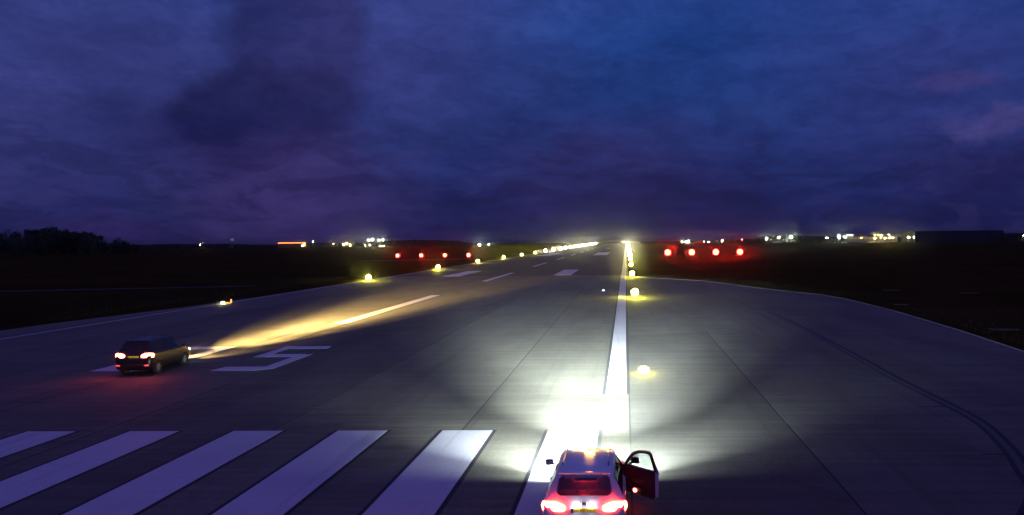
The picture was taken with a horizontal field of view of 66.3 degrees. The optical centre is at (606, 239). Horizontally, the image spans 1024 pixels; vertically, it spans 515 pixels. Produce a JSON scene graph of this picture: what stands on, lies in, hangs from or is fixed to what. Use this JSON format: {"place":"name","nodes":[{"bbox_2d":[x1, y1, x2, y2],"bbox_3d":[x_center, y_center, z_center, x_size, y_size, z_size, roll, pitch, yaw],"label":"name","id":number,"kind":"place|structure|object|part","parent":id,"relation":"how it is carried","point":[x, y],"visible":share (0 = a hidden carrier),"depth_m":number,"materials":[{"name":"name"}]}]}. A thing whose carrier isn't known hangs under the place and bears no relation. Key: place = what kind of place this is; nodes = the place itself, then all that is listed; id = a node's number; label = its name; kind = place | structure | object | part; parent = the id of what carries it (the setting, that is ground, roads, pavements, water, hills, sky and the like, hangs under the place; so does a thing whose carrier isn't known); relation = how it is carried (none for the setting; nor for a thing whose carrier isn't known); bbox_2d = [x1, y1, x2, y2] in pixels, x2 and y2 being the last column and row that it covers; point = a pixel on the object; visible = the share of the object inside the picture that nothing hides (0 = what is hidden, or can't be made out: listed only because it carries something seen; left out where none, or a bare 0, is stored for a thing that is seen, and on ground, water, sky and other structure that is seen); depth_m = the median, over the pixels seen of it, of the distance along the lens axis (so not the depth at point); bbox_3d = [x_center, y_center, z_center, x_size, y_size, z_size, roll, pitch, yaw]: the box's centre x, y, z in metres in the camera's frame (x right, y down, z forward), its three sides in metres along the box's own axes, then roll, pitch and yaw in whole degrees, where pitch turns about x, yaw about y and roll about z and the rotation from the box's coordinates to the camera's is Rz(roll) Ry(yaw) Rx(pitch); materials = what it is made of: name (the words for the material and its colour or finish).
{"place":"outdoors","nodes":[
{"label":"outdoors","id":0,"kind":"place"},
{"bbox_2d":[0,243,1023,514],"bbox_3d":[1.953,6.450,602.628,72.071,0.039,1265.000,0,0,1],"label":"runway","id":1,"kind":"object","parent":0,"point":[486,387],"visible":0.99,"depth_m":30.93,"materials":[{"name":"grey asphalt"}]},
{"bbox_2d":[116,334,189,373],"bbox_3d":[-23.154,5.760,39.763,2.205,1.794,4.170,0,0,-2],"label":"dark car","id":2,"kind":"object","parent":1,"relation":"on","point":[155,354],"visible":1,"depth_m":38.19,"materials":[{"name":"paint"}]},
{"bbox_3d":[-23.093,5.235,38.004,1.177,0.388,0.208,0,0,-2],"label":"rear window","id":3,"kind":"part","parent":2,"relation":"part of","materials":[{"name":"black glass"}]},
{"bbox_3d":[-22.391,5.276,38.486,0.192,0.474,0.620,0,0,-2],"label":"quarter window","id":4,"kind":"part","parent":2,"relation":"part of","materials":[{"name":"black glass"}]},
{"bbox_3d":[-22.419,5.279,39.260,0.179,0.502,0.830,0,0,-2],"label":"rear door window","id":5,"kind":"part","parent":2,"relation":"part of","materials":[{"name":"black glass"}]},
{"bbox_3d":[-22.450,5.303,40.085,0.175,0.513,0.660,0,0,-2],"label":"front door window","id":6,"kind":"part","parent":2,"relation":"part of","materials":[{"name":"black glass"}]},
{"bbox_2d":[542,443,658,514],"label":"estate car","id":7,"kind":"object","parent":1,"relation":"on","point":[589,480],"visible":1,"depth_m":16.93,"materials":[{"name":"white paint"}]},
{"bbox_3d":[-1.185,5.243,16.874,0.192,0.423,0.620,0,0,1],"label":"quarter window","id":8,"kind":"part","parent":7,"relation":"part of","materials":[{"name":"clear glass"}]},
{"bbox_3d":[0.253,5.231,16.840,0.192,0.423,0.620,0,0,1],"label":"quarter window","id":9,"kind":"part","parent":7,"relation":"part of","materials":[{"name":"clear glass"}]},
{"bbox_3d":[0.272,5.233,17.615,0.179,0.448,0.830,0,0,1],"label":"rear door window","id":10,"kind":"part","parent":7,"relation":"part of","materials":[{"name":"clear glass"}]},
{"bbox_3d":[0.815,5.588,18.707,0.437,1.190,1.090,0,0,-45],"label":"door","id":11,"kind":"part","parent":7,"relation":"part of","materials":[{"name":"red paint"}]},
{"bbox_2d":[632,289,637,295],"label":"runway edge light","id":12,"kind":"object","parent":1,"relation":"on","point":[634,292],"visible":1,"depth_m":85.71,"materials":[{"name":"glass"}]},
{"bbox_2d":[0,240,1023,350],"bbox_3d":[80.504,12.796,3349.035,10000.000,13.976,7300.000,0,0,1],"label":"grass field","id":13,"kind":"structure","parent":0,"point":[983,278],"depth_m":160.72,"materials":[{"name":"green plant"}]},
{"bbox_2d":[0,228,15,255],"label":"broadleaf tree","id":14,"kind":"object","parent":13,"relation":"on","point":[6,245],"visible":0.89,"depth_m":435.97,"materials":[{"name":"black plant"}]},
{"bbox_2d":[8,231,27,255],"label":"broadleaf tree","id":15,"kind":"object","parent":13,"relation":"on","point":[18,234],"visible":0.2,"depth_m":446.97,"materials":[{"name":"black plant"}]},
{"bbox_2d":[11,234,35,255],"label":"broadleaf tree","id":16,"kind":"object","parent":13,"relation":"on","point":[22,248],"visible":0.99,"depth_m":411.62,"materials":[{"name":"black plant"}]},
{"bbox_2d":[22,229,38,255],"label":"broadleaf tree","id":17,"kind":"object","parent":13,"relation":"on","point":[31,233],"visible":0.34,"depth_m":431.29,"materials":[{"name":"black plant"}]},
{"bbox_2d":[39,226,58,255],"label":"broadleaf tree","id":18,"kind":"object","parent":13,"relation":"on","point":[52,231],"visible":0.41,"depth_m":435.26,"materials":[{"name":"black plant"}]},
{"bbox_2d":[49,225,76,254],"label":"broadleaf tree","id":19,"kind":"object","parent":13,"relation":"on","point":[56,238],"visible":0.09,"depth_m":440.10,"materials":[{"name":"black plant"}]},
{"bbox_2d":[59,228,82,254],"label":"broadleaf tree","id":20,"kind":"object","parent":13,"relation":"on","point":[76,237],"visible":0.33,"depth_m":435.72,"materials":[{"name":"black plant"}]},
{"bbox_2d":[71,231,86,254],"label":"broadleaf tree","id":21,"kind":"object","parent":13,"relation":"on","point":[84,232],"visible":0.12,"depth_m":448.37,"materials":[{"name":"black plant"}]},
{"bbox_2d":[80,232,98,254],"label":"broadleaf tree","id":22,"kind":"object","parent":13,"relation":"on","point":[91,235],"visible":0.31,"depth_m":434.11,"materials":[{"name":"black plant"}]},
{"bbox_2d":[89,235,106,254],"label":"broadleaf tree","id":23,"kind":"object","parent":13,"relation":"on","point":[100,237],"visible":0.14,"depth_m":442.29,"materials":[{"name":"black plant"}]},
{"bbox_2d":[94,239,106,253],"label":"broadleaf tree","id":24,"kind":"object","parent":13,"relation":"on","point":[100,246],"visible":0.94,"depth_m":434.52,"materials":[{"name":"black plant"}]},
{"bbox_2d":[106,242,120,254],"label":"broadleaf tree","id":25,"kind":"object","parent":13,"relation":"on","point":[110,246],"visible":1,"depth_m":435.77,"materials":[{"name":"black plant"}]},
{"bbox_2d":[113,236,124,254],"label":"broadleaf tree","id":26,"kind":"object","parent":13,"relation":"on","point":[116,240],"visible":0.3,"depth_m":442.18,"materials":[{"name":"black plant"}]},
{"bbox_2d":[0,286,246,291],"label":"field track","id":27,"kind":"structure","parent":13,"relation":"on","point":[114,288],"depth_m":109.95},
{"bbox_2d":[118,241,133,254],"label":"broadleaf tree","id":28,"kind":"object","parent":13,"relation":"on","point":[127,248],"visible":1,"depth_m":435.27,"materials":[{"name":"black plant"}]},
{"bbox_2d":[107,243,278,248],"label":"distant woods","id":29,"kind":"object","parent":13,"relation":"on","point":[168,246],"visible":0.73,"depth_m":901.68,"materials":[{"name":"black plant"}]},
{"bbox_2d":[279,242,309,247],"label":"canopy shed","id":30,"kind":"structure","parent":13,"relation":"on","point":[293,245],"depth_m":888.96,"materials":[{"name":"metal"}]},
{"bbox_2d":[310,241,390,246],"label":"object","id":31,"kind":"object","parent":13,"relation":"on","point":[367,244],"visible":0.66,"depth_m":947.71,"materials":[{"name":"black plant"}]},
{"bbox_2d":[374,259,461,260],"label":"field track","id":32,"kind":"structure","parent":13,"relation":"on","point":[408,260],"depth_m":260.31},
{"bbox_2d":[379,240,472,245],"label":"distant woods","id":33,"kind":"object","parent":13,"relation":"on","point":[424,243],"visible":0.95,"depth_m":955.75,"materials":[{"name":"black plant"}]},
{"bbox_2d":[472,243,593,244],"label":"distant woods","id":34,"kind":"object","parent":13,"relation":"on","point":[531,243],"visible":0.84,"depth_m":1143.40,"materials":[{"name":"black plant"}]},
{"bbox_2d":[665,250,670,254],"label":"slope indicator light","id":35,"kind":"object","parent":13,"relation":"on","point":[667,252],"visible":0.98,"depth_m":290.86,"materials":[{"name":"metal"}]},
{"bbox_2d":[689,249,694,255],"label":"slope indicator light","id":36,"kind":"object","parent":13,"relation":"on","point":[692,252],"visible":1,"depth_m":290.69,"materials":[{"name":"metal"}]},
{"bbox_2d":[640,238,754,243],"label":"distant woods","id":37,"kind":"object","parent":13,"relation":"on","point":[750,240],"visible":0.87,"depth_m":1087.79,"materials":[{"name":"black plant"}]},
{"bbox_2d":[713,249,718,255],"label":"slope indicator light","id":38,"kind":"object","parent":13,"relation":"on","point":[716,252],"visible":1,"depth_m":290.55,"materials":[{"name":"metal"}]},
{"bbox_2d":[737,249,742,254],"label":"slope indicator light","id":39,"kind":"object","parent":13,"relation":"on","point":[739,251],"visible":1,"depth_m":290.26,"materials":[{"name":"metal"}]},
{"bbox_2d":[754,235,843,242],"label":"distant woods","id":40,"kind":"object","parent":13,"relation":"on","point":[788,239],"visible":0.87,"depth_m":985.93,"materials":[{"name":"black plant"}]},
{"bbox_2d":[842,234,896,241],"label":"terminal","id":41,"kind":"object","parent":13,"relation":"on","point":[857,238],"visible":0.9,"depth_m":972.32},
{"bbox_2d":[901,230,1003,241],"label":"hangar","id":42,"kind":"structure","parent":13,"relation":"on","point":[964,236],"depth_m":890.57,"materials":[{"name":"grey metal"}]},
{"bbox_2d":[916,233,926,241],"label":"hangar door","id":43,"kind":"structure","parent":42,"relation":"in","point":[920,237],"depth_m":891.30,"materials":[{"name":"grey metal"}]},
{"bbox_2d":[929,233,939,241],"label":"hangar door","id":44,"kind":"structure","parent":42,"relation":"in","point":[933,237],"depth_m":891.09,"materials":[{"name":"metal"}]},
{"bbox_2d":[941,233,951,241],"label":"hangar door","id":45,"kind":"structure","parent":42,"relation":"in","point":[945,237],"depth_m":890.65,"materials":[{"name":"metal"}]},
{"bbox_2d":[954,233,964,241],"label":"hangar door","id":46,"kind":"structure","parent":42,"relation":"in","point":[958,237],"depth_m":890.43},
{"bbox_2d":[967,233,977,241],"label":"hangar door","id":47,"kind":"structure","parent":42,"relation":"in","point":[971,237],"depth_m":890.00,"materials":[{"name":"metal"}]},
{"bbox_2d":[979,233,989,241],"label":"hangar door","id":48,"kind":"structure","parent":42,"relation":"in","point":[983,237],"depth_m":889.56,"materials":[{"name":"metal"}]},
{"bbox_2d":[992,233,1002,241],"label":"hangar door","id":49,"kind":"structure","parent":42,"relation":"in","point":[996,237],"depth_m":889.35,"materials":[{"name":"metal"}]},
{"bbox_2d":[988,328,1020,329],"bbox_3d":[27.497,6.232,53.609,1.915,0.048,0.699,0,0,4],"label":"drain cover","id":50,"kind":"object","parent":13,"relation":"on","point":[1003,329],"visible":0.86,"depth_m":53.42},
{"bbox_2d":[1003,232,1023,241],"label":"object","id":51,"kind":"object","parent":13,"relation":"on","point":[1011,237],"visible":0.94,"depth_m":880.74,"materials":[{"name":"black plant"}]},
{"bbox_2d":[0,0,1023,244],"label":"sky","id":52,"kind":"structure","parent":0,"point":[138,122],"materials":[{"name":"blue"}]}
]}

